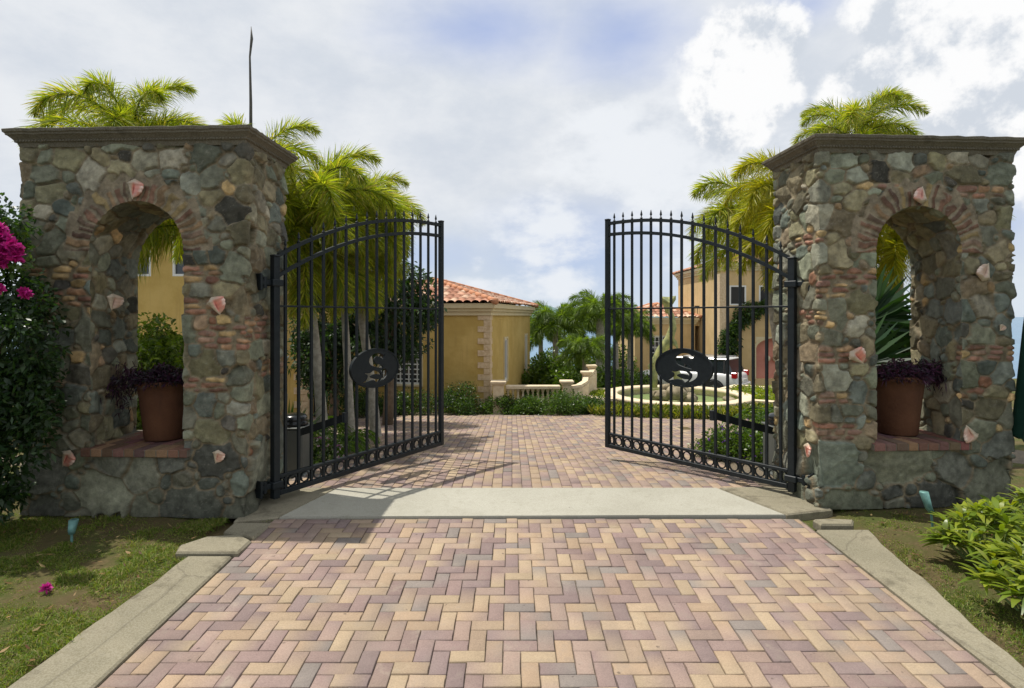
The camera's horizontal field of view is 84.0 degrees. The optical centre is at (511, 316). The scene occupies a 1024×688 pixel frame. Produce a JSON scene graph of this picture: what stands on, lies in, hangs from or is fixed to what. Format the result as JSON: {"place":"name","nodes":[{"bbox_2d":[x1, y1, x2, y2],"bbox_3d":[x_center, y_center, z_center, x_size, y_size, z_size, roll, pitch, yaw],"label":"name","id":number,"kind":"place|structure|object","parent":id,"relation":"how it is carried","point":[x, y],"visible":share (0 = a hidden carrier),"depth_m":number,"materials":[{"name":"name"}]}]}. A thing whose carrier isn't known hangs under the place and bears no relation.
{"place":"outdoors","nodes":[
{"label":"outdoors","id":0,"kind":"place"},
{"bbox_2d":[0,378,1023,687],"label":"ground","id":1,"kind":"structure","parent":0,"point":[908,538],"depth_m":4.09,"materials":[{"name":"green plant"}]},
{"bbox_2d":[0,192,72,525],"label":"bougainvillea","id":2,"kind":"object","parent":1,"relation":"on","point":[26,384],"visible":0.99,"depth_m":4.34,"materials":[{"name":"green plant"}]},
{"bbox_2d":[68,518,78,542],"bbox_3d":[-3.328,1.652,4.313,0.066,0.225,0.076,0,0,0],"label":"garden spotlight","id":3,"kind":"object","parent":1,"relation":"on","point":[72,525],"visible":0.93,"depth_m":4.29,"materials":[{"name":"teal metal"}]},
{"bbox_2d":[0,514,212,665],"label":"fallen leaves","id":4,"kind":"object","parent":1,"relation":"on","point":[75,609],"depth_m":3.60,"materials":[{"name":"plant"}]},
{"bbox_2d":[12,67,212,428],"bbox_3d":[-4.992,-0.502,7.383,2.117,5.266,2.284,0,0,42],"label":"foxtail palm","id":5,"kind":"object","parent":1,"relation":"on","point":[121,111],"visible":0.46,"depth_m":6.86,"materials":[{"name":"green plant"}]},
{"bbox_2d":[0,513,231,687],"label":"grass","id":6,"kind":"structure","parent":1,"relation":"on","point":[64,622],"depth_m":3.85,"materials":[{"name":"green plant"}]},
{"bbox_2d":[8,556,231,687],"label":"kerb","id":7,"kind":"structure","parent":1,"relation":"on","point":[109,645],"depth_m":3.14,"materials":[{"name":"concrete"}]},
{"bbox_2d":[1,124,297,518],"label":"gate pillar","id":8,"kind":"structure","parent":1,"relation":"on","point":[104,202],"depth_m":4.83,"materials":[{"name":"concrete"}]},
{"bbox_2d":[100,361,183,441],"bbox_3d":[-3.313,0.758,5.200,0.905,0.708,0.581,0,0,0],"label":"potted plant","id":9,"kind":"object","parent":8,"relation":"on","point":[158,389],"visible":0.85,"depth_m":5.05,"materials":[{"name":"brown plant"}]},
{"bbox_2d":[255,210,443,499],"bbox_3d":[-1.558,0.189,6.092,0.120,2.911,2.602,0,0,31],"label":"gate leaf","id":10,"kind":"object","parent":8,"relation":"attached to","point":[360,366],"visible":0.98,"depth_m":5.97,"materials":[{"name":"black metal"}]},
{"bbox_2d":[287,412,347,477],"bbox_3d":[-2.120,1.379,6.165,1.028,0.778,0.443,0,0,17],"label":"gate opener","id":11,"kind":"object","parent":10,"relation":"attached to","point":[304,441],"visible":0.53,"depth_m":6.10,"materials":[{"name":"black metal"}]},
{"bbox_2d":[136,312,183,429],"bbox_3d":[-4.490,0.910,6.987,1.662,1.980,1.245,0,0,0],"label":"shrub","id":12,"kind":"object","parent":1,"relation":"on","point":[147,357],"visible":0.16,"depth_m":6.89,"materials":[{"name":"green plant"}]},
{"bbox_2d":[137,219,183,286],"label":"foxtail palm","id":13,"kind":"object","parent":1,"relation":"on","point":[165,229],"visible":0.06,"depth_m":7.78,"materials":[{"name":"green plant"}]},
{"bbox_2d":[138,335,183,370],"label":"areca plant","id":14,"kind":"object","parent":1,"relation":"on","point":[178,339],"visible":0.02,"depth_m":7.65,"materials":[{"name":"green plant"}]},
{"bbox_2d":[175,535,250,561],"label":"broken slab","id":15,"kind":"structure","parent":1,"relation":"on","point":[232,546],"depth_m":4.17,"materials":[{"name":"concrete"}]},
{"bbox_2d":[138,187,350,418],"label":"house","id":16,"kind":"structure","parent":1,"relation":"on","point":[161,295],"depth_m":12.40,"materials":[{"name":"paint"}]},
{"bbox_2d":[138,257,150,275],"bbox_3d":[-8.150,-1.410,12.445,0.560,1.080,0.090,0,0,0],"label":"window","id":17,"kind":"structure","parent":16,"relation":"in","point":[148,273],"depth_m":12.40,"materials":[{"name":"white paint"}]},
{"bbox_2d":[173,231,183,275],"bbox_3d":[-7.135,-1.410,12.445,0.530,1.080,0.090,0,0,0],"label":"window","id":18,"kind":"structure","parent":16,"relation":"in","point":[177,268],"depth_m":12.44,"materials":[{"name":"white paint"}]},
{"bbox_2d":[313,325,321,416],"bbox_3d":[-4.550,1.300,13.275,0.040,2.300,1.050,0,0,0],"label":"door","id":19,"kind":"structure","parent":16,"relation":"in","point":[318,325],"depth_m":13.05,"materials":[{"name":"black wood"}]},
{"bbox_2d":[224,523,269,540],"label":"broken slab","id":20,"kind":"structure","parent":1,"relation":"on","point":[251,531],"depth_m":4.50,"materials":[{"name":"concrete"}]},
{"bbox_2d":[169,27,333,230],"bbox_3d":[-3.368,-0.797,7.337,2.005,5.841,2.131,0,0,0],"label":"foxtail palm","id":21,"kind":"object","parent":1,"relation":"on","point":[293,168],"visible":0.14,"depth_m":7.33,"materials":[{"name":"green plant"}]},
{"bbox_2d":[234,487,334,522],"bbox_3d":[-2.040,1.752,5.180,0.620,0.120,0.960,0,0,0],"label":"threshold side","id":22,"kind":"object","parent":1,"relation":"on","point":[270,509],"visible":0.43,"depth_m":5.11,"materials":[{"name":"concrete"}]},
{"bbox_2d":[178,141,415,433],"bbox_3d":[-2.976,-0.181,8.224,3.212,4.782,2.966,0,0,0],"label":"foxtail palm","id":23,"kind":"object","parent":1,"relation":"on","point":[355,183],"visible":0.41,"depth_m":8.01,"materials":[{"name":"green plant"}]},
{"bbox_2d":[313,430,349,464],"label":"shrub","id":24,"kind":"object","parent":1,"relation":"on","point":[317,444],"visible":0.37,"depth_m":6.89,"materials":[{"name":"green plant"}]},
{"bbox_2d":[313,415,354,433],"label":"areca plant","id":25,"kind":"object","parent":1,"relation":"on","point":[340,431],"visible":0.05,"depth_m":8.92,"materials":[{"name":"green plant"}]},
{"bbox_2d":[287,280,382,415],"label":"broadleaf tree","id":26,"kind":"object","parent":1,"relation":"on","point":[304,354],"visible":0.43,"depth_m":11.34,"materials":[{"name":"green plant"}]},
{"bbox_2d":[313,441,370,461],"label":"areca plant","id":27,"kind":"object","parent":1,"relation":"on","point":[351,448],"visible":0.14,"depth_m":7.17,"materials":[{"name":"green plant"}]},
{"bbox_2d":[313,425,381,451],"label":"areca plant","id":28,"kind":"object","parent":1,"relation":"on","point":[360,437],"visible":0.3,"depth_m":8.11,"materials":[{"name":"green plant"}]},
{"bbox_2d":[287,184,419,434],"bbox_3d":[-2.650,0.076,9.029,2.348,4.384,2.472,0,0,-37],"label":"foxtail palm","id":29,"kind":"object","parent":1,"relation":"on","point":[361,262],"visible":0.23,"depth_m":8.78,"materials":[{"name":"green plant"}]},
{"bbox_2d":[327,387,400,417],"bbox_3d":[-3.342,1.943,12.990,1.658,0.894,1.195,0,0,0],"label":"shrub","id":30,"kind":"object","parent":1,"relation":"on","point":[361,404],"visible":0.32,"depth_m":12.81,"materials":[{"name":"green plant"}]},
{"bbox_2d":[302,154,427,436],"bbox_3d":[-2.654,-0.114,9.360,2.523,4.838,2.341,0,0,0],"label":"foxtail palm","id":31,"kind":"object","parent":1,"relation":"on","point":[393,182],"visible":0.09,"depth_m":9.33,"materials":[{"name":"green plant"}]},
{"bbox_2d":[337,259,446,424],"bbox_3d":[-2.410,0.535,11.188,2.276,3.648,2.004,0,0,0],"label":"broadleaf tree","id":32,"kind":"object","parent":1,"relation":"on","point":[381,336],"visible":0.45,"depth_m":11.04,"materials":[{"name":"green plant"}]},
{"bbox_2d":[379,387,445,415],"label":"shrub","id":33,"kind":"object","parent":1,"relation":"on","point":[408,401],"visible":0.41,"depth_m":13.42,"materials":[{"name":"green plant"}]},
{"bbox_2d":[342,277,538,411],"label":"garden house","id":34,"kind":"structure","parent":1,"relation":"on","point":[486,337],"depth_m":14.47,"materials":[{"name":"paint"}]},
{"bbox_2d":[377,342,422,386],"bbox_3d":[-2.879,1.235,14.693,1.246,1.130,0.314,0,0,4],"label":"window","id":35,"kind":"structure","parent":34,"relation":"in","point":[416,368],"depth_m":14.62,"materials":[{"name":"white paint"}]},
{"bbox_2d":[504,337,507,381],"bbox_3d":[-0.212,1.210,15.947,0.120,1.260,0.500,0,0,12],"label":"window","id":36,"kind":"structure","parent":34,"relation":"in","point":[505,338],"depth_m":16.09,"materials":[{"name":"grey glass"}]},
{"bbox_2d":[524,333,527,370],"bbox_3d":[0.425,1.210,18.981,0.120,1.260,0.500,0,0,12],"label":"window","id":37,"kind":"structure","parent":34,"relation":"in","point":[525,335],"depth_m":19.13,"materials":[{"name":"grey glass"}]},
{"bbox_2d":[437,381,483,415],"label":"shrub","id":38,"kind":"object","parent":1,"relation":"on","point":[458,406],"visible":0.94,"depth_m":13.58,"materials":[{"name":"green plant"}]},
{"bbox_2d":[478,391,524,414],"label":"shrub","id":39,"kind":"object","parent":1,"relation":"on","point":[505,400],"visible":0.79,"depth_m":13.68,"materials":[{"name":"green plant"}]},
{"bbox_2d":[509,393,546,414],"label":"shrub","id":40,"kind":"object","parent":1,"relation":"on","point":[526,402],"visible":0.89,"depth_m":13.47,"materials":[{"name":"green plant"}]},
{"bbox_2d":[279,488,785,518],"bbox_3d":[0.185,1.748,5.195,4.290,0.120,0.810,0,0,0],"label":"threshold","id":41,"kind":"object","parent":1,"relation":"on","point":[529,503],"visible":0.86,"depth_m":5.10,"materials":[{"name":"concrete"}]},
{"bbox_2d":[520,346,572,396],"bbox_3d":[0.987,1.934,18.447,2.215,1.917,1.885,0,0,-42],"label":"shrub","id":42,"kind":"object","parent":1,"relation":"on","point":[532,376],"visible":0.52,"depth_m":18.29,"materials":[{"name":"green plant"}]},
{"bbox_2d":[530,317,566,356],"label":"feather palm","id":43,"kind":"object","parent":1,"relation":"on","point":[533,343],"visible":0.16,"depth_m":25.32,"materials":[{"name":"green plant"}]},
{"bbox_2d":[530,347,574,370],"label":"shrub","id":44,"kind":"object","parent":1,"relation":"on","point":[549,348],"visible":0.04,"depth_m":23.94,"materials":[{"name":"green plant"}]},
{"bbox_2d":[530,298,594,364],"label":"feather palm","id":45,"kind":"object","parent":1,"relation":"on","point":[552,321],"visible":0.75,"depth_m":20.51,"materials":[{"name":"green plant"}]},
{"bbox_2d":[531,387,593,416],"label":"shrub","id":46,"kind":"object","parent":1,"relation":"on","point":[566,404],"visible":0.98,"depth_m":13.31,"materials":[{"name":"green plant"}]},
{"bbox_2d":[535,367,597,400],"bbox_3d":[1.707,2.273,17.797,2.024,1.345,1.731,0,0,20],"label":"shrub","id":47,"kind":"object","parent":1,"relation":"on","point":[574,376],"visible":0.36,"depth_m":17.63,"materials":[{"name":"green plant"}]},
{"bbox_2d":[560,348,595,373],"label":"shrub","id":48,"kind":"object","parent":1,"relation":"on","point":[577,369],"visible":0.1,"depth_m":21.78,"materials":[{"name":"green plant"}]},
{"bbox_2d":[558,311,604,352],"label":"feather palm","id":49,"kind":"object","parent":1,"relation":"on","point":[587,332],"visible":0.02,"depth_m":22.88,"materials":[{"name":"green plant"}]},
{"bbox_2d":[556,333,612,378],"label":"feather palm","id":50,"kind":"object","parent":1,"relation":"on","point":[590,348],"visible":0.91,"depth_m":17.14,"materials":[{"name":"green plant"}]},
{"bbox_2d":[572,364,596,399],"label":"stepped wall","id":51,"kind":"structure","parent":1,"relation":"on","point":[587,384],"depth_m":15.45,"materials":[{"name":"stone"}]},
{"bbox_2d":[575,393,604,413],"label":"shrub","id":52,"kind":"object","parent":1,"relation":"on","point":[596,400],"visible":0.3,"depth_m":13.83,"materials":[{"name":"green plant"}]},
{"bbox_2d":[563,289,638,376],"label":"feather palm","id":53,"kind":"object","parent":1,"relation":"on","point":[592,307],"visible":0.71,"depth_m":19.25,"materials":[{"name":"green plant"}]},
{"bbox_2d":[587,388,617,403],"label":"planter wall","id":54,"kind":"structure","parent":1,"relation":"on","point":[602,398],"depth_m":14.65,"materials":[{"name":"paint"}]},
{"bbox_2d":[590,388,611,397],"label":"ground cover","id":55,"kind":"object","parent":54,"relation":"in","point":[595,392],"visible":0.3,"depth_m":15.75,"materials":[{"name":"green plant"}]},
{"bbox_2d":[590,344,638,372],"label":"shrub","id":56,"kind":"object","parent":1,"relation":"on","point":[625,359],"visible":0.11,"depth_m":24.94,"materials":[{"name":"green plant"}]},
{"bbox_2d":[589,303,639,369],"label":"feather palm","id":57,"kind":"object","parent":1,"relation":"on","point":[617,362],"visible":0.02,"depth_m":23.89,"materials":[{"name":"green plant"}]},
{"bbox_2d":[596,365,638,387],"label":"shrub","id":58,"kind":"object","parent":1,"relation":"on","point":[601,381],"visible":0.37,"depth_m":18.71,"materials":[{"name":"green plant"}]},
{"bbox_2d":[604,310,656,380],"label":"feather palm","id":59,"kind":"object","parent":1,"relation":"on","point":[636,330],"visible":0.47,"depth_m":20.62,"materials":[{"name":"green plant"}]},
{"bbox_2d":[620,366,649,384],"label":"shrub","id":60,"kind":"object","parent":1,"relation":"on","point":[638,378],"visible":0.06,"depth_m":21.29,"materials":[{"name":"green plant"}]},
{"bbox_2d":[618,302,701,371],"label":"house","id":61,"kind":"structure","parent":1,"relation":"on","point":[665,327],"depth_m":26.00,"materials":[{"name":"paint"}]},
{"bbox_2d":[652,335,665,357],"bbox_3d":[6.715,1.670,26.030,0.820,1.620,0.120,0,0,0],"label":"window","id":62,"kind":"structure","parent":61,"relation":"in","point":[656,337],"depth_m":26.04,"materials":[{"name":"white paint"}]},
{"bbox_2d":[604,296,750,405],"bbox_3d":[4.420,1.089,15.250,3.840,3.277,3.840,0,0,0],"label":"fountain","id":63,"kind":"object","parent":1,"relation":"on","point":[721,396],"visible":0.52,"depth_m":15.20,"materials":[{"name":"stone"}]},
{"bbox_2d":[586,399,774,418],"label":"border plants","id":64,"kind":"object","parent":1,"relation":"on","point":[598,409],"visible":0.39,"depth_m":12.77,"materials":[{"name":"green plant"}]},
{"bbox_2d":[638,354,750,387],"bbox_3d":[7.305,2.378,23.161,4.234,1.606,1.950,0,0,38],"label":"parked car","id":65,"kind":"object","parent":1,"relation":"on","point":[733,370],"visible":0.22,"depth_m":21.85,"materials":[{"name":"white paint"}]},
{"bbox_2d":[673,254,775,386],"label":"house","id":66,"kind":"structure","parent":1,"relation":"on","point":[746,334],"depth_m":23.57,"materials":[{"name":"paint"}]},
{"bbox_2d":[730,285,745,304],"bbox_3d":[9.331,-0.859,23.545,0.687,0.819,0.090,0,0,0],"label":"window","id":67,"kind":"structure","parent":66,"relation":"in","point":[734,289],"depth_m":23.54,"materials":[{"name":"white paint"}]},
{"bbox_2d":[717,299,764,356],"bbox_3d":[10.548,1.139,23.311,4.390,4.270,0.862,0,0,0],"label":"climbing vine","id":68,"kind":"object","parent":66,"relation":"attached to","point":[733,336],"visible":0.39,"depth_m":23.23,"materials":[{"name":"green plant"}]},
{"bbox_2d":[759,285,764,301],"bbox_3d":[11.208,-0.859,23.545,2.009,0.819,0.090,0,0,0],"label":"window","id":69,"kind":"structure","parent":66,"relation":"in","point":[761,293],"depth_m":23.54,"materials":[{"name":"white paint"}]},
{"bbox_2d":[687,415,761,461],"bbox_3d":[2.723,1.594,7.216,0.965,0.650,0.814,0,0,27],"label":"flowering shrub","id":70,"kind":"object","parent":1,"relation":"on","point":[721,442],"visible":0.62,"depth_m":7.07,"materials":[{"name":"green plant"}]},
{"bbox_2d":[685,168,775,361],"bbox_3d":[4.285,-0.107,9.621,2.823,4.876,2.751,0,0,0],"label":"foxtail palm","id":71,"kind":"object","parent":1,"relation":"on","point":[721,214],"visible":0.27,"depth_m":9.62,"materials":[{"name":"green plant"}]},
{"bbox_2d":[729,424,762,462],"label":"flowering shrub","id":72,"kind":"object","parent":1,"relation":"on","point":[758,444],"visible":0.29,"depth_m":6.92,"materials":[{"name":"green plant"}]},
{"bbox_2d":[721,384,773,403],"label":"planter wall","id":73,"kind":"structure","parent":1,"relation":"on","point":[763,401],"depth_m":16.56,"materials":[{"name":"paint"}]},
{"bbox_2d":[729,383,774,400],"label":"ground cover","id":74,"kind":"object","parent":73,"relation":"in","point":[759,392],"visible":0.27,"depth_m":15.93,"materials":[{"name":"green plant"}]},
{"bbox_2d":[725,403,773,442],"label":"flowering shrub","id":75,"kind":"object","parent":1,"relation":"on","point":[758,419],"visible":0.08,"depth_m":8.42,"materials":[{"name":"green plant"}]},
{"bbox_2d":[735,406,773,420],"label":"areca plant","id":76,"kind":"object","parent":1,"relation":"on","point":[747,411],"visible":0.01,"depth_m":9.41,"materials":[{"name":"green plant"}]},
{"bbox_2d":[719,486,832,520],"bbox_3d":[2.470,1.746,5.253,0.860,0.120,0.815,0,0,0],"label":"threshold side","id":77,"kind":"object","parent":1,"relation":"on","point":[787,503],"visible":0.57,"depth_m":5.17,"materials":[{"name":"concrete"}]},
{"bbox_2d":[719,148,891,292],"bbox_3d":[4.249,-0.193,8.342,2.443,4.802,2.414,0,0,0],"label":"foxtail palm","id":78,"kind":"object","parent":1,"relation":"on","point":[762,188],"visible":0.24,"depth_m":8.16,"materials":[{"name":"green plant"}]},
{"bbox_2d":[813,519,853,529],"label":"broken slab","id":79,"kind":"structure","parent":1,"relation":"on","point":[832,524],"depth_m":4.57,"materials":[{"name":"concrete"}]},
{"bbox_2d":[790,86,930,144],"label":"foxtail palm","id":80,"kind":"object","parent":1,"relation":"on","point":[857,117],"visible":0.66,"depth_m":7.17,"materials":[{"name":"green plant"}]},
{"bbox_2d":[762,133,1023,508],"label":"gate pillar","id":81,"kind":"structure","parent":1,"relation":"on","point":[942,207],"depth_m":5.07,"materials":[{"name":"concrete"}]},
{"bbox_2d":[605,210,813,492],"bbox_3d":[1.959,0.189,6.140,0.120,2.911,2.458,0,0,-40],"label":"gate leaf","id":82,"kind":"object","parent":81,"relation":"attached to","point":[699,363],"visible":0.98,"depth_m":6.04,"materials":[{"name":"black metal"}]},
{"bbox_2d":[709,410,776,475],"bbox_3d":[2.619,1.380,6.236,1.166,0.781,0.412,0,0,-10],"label":"gate opener","id":83,"kind":"object","parent":82,"relation":"attached to","point":[758,427],"visible":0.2,"depth_m":6.11,"materials":[{"name":"black plastic"}]},
{"bbox_2d":[875,356,946,435],"bbox_3d":[3.832,0.740,5.424,0.962,0.744,0.564,0,0,0],"label":"potted plant","id":84,"kind":"object","parent":81,"relation":"on","point":[900,387],"visible":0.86,"depth_m":5.28,"materials":[{"name":"purple plant"}]},
{"bbox_2d":[875,265,911,366],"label":"fan palm","id":85,"kind":"object","parent":1,"relation":"on","point":[892,323],"visible":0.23,"depth_m":6.59,"materials":[{"name":"green plant"}]},
{"bbox_2d":[816,530,1023,687],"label":"kerb","id":86,"kind":"structure","parent":1,"relation":"on","point":[869,553],"depth_m":3.51,"materials":[{"name":"concrete"}]},
{"bbox_2d":[919,491,933,526],"bbox_3d":[3.374,1.590,4.629,0.100,0.324,0.066,0,0,38],"label":"garden spotlight","id":87,"kind":"object","parent":1,"relation":"on","point":[925,498],"visible":0.85,"depth_m":4.61,"materials":[{"name":"teal metal"}]},
{"bbox_2d":[834,504,1023,662],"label":"grass","id":88,"kind":"structure","parent":1,"relation":"on","point":[965,596],"depth_m":3.62,"materials":[{"name":"green plant"}]},
{"bbox_2d":[875,215,1014,300],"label":"foxtail palm","id":89,"kind":"object","parent":1,"relation":"on","point":[894,254],"visible":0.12,"depth_m":7.74,"materials":[{"name":"green plant"}]},
{"bbox_2d":[870,510,1023,639],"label":"fallen leaves","id":90,"kind":"object","parent":1,"relation":"on","point":[948,558],"visible":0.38,"depth_m":4.01,"materials":[{"name":"brown plant"}]},
{"bbox_2d":[917,497,1023,571],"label":"glossy shrub","id":91,"kind":"object","parent":1,"relation":"on","point":[970,513],"visible":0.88,"depth_m":3.98,"materials":[{"name":"green plant"}]},
{"bbox_2d":[957,537,1023,614],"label":"glossy shrub","id":92,"kind":"object","parent":1,"relation":"on","point":[989,570],"visible":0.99,"depth_m":3.42,"materials":[{"name":"green plant"}]},
{"bbox_2d":[975,484,1023,539],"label":"glossy shrub","id":93,"kind":"object","parent":1,"relation":"on","point":[1017,499],"visible":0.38,"depth_m":4.32,"materials":[{"name":"green plant"}]},
{"bbox_2d":[1002,529,1023,544],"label":"glossy shrub","id":94,"kind":"object","parent":1,"relation":"on","point":[1022,543],"visible":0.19,"depth_m":3.90,"materials":[{"name":"green plant"}]},
{"bbox_2d":[1012,320,1023,441],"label":"closed parasol","id":95,"kind":"object","parent":1,"relation":"on","point":[1018,425],"visible":0.86,"depth_m":5.15,"materials":[{"name":"green fabric"}]},
{"bbox_2d":[0,0,1023,316],"label":"sky","id":96,"kind":"structure","parent":0,"point":[524,127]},
{"bbox_2d":[2,404,1023,490],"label":"forecourt bed","id":97,"kind":"object","parent":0,"point":[1019,455],"visible":0.04,"depth_m":7.39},
{"bbox_2d":[288,398,325,433],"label":"spiky plant","id":98,"kind":"object","parent":97,"relation":"on","point":[314,422],"visible":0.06,"depth_m":7.77,"materials":[{"name":"green plant"}]},
{"bbox_2d":[490,380,573,413],"bbox_3d":[0.500,1.993,13.938,2.084,0.848,0.415,0,0,-6],"label":"balustrade","id":99,"kind":"object","parent":97,"relation":"on","point":[498,387],"visible":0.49,"depth_m":13.85,"materials":[{"name":"stone"}]},
{"bbox_2d":[6,317,1023,377],"bbox_3d":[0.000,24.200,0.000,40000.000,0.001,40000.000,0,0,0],"label":"sea","id":100,"kind":"structure","parent":0,"point":[1017,324],"depth_m":503.33,"materials":[{"name":"liquid"}]},
{"bbox_2d":[98,518,1010,687],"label":"driveway","id":101,"kind":"structure","parent":0,"point":[763,603],"depth_m":3.34,"materials":[{"name":"brick"}]},
{"bbox_2d":[531,305,677,317],"bbox_3d":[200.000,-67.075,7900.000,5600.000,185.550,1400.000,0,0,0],"label":"hills","id":102,"kind":"structure","parent":0,"point":[557,309],"depth_m":7577.96,"materials":[{"name":"green plant"}]}
]}

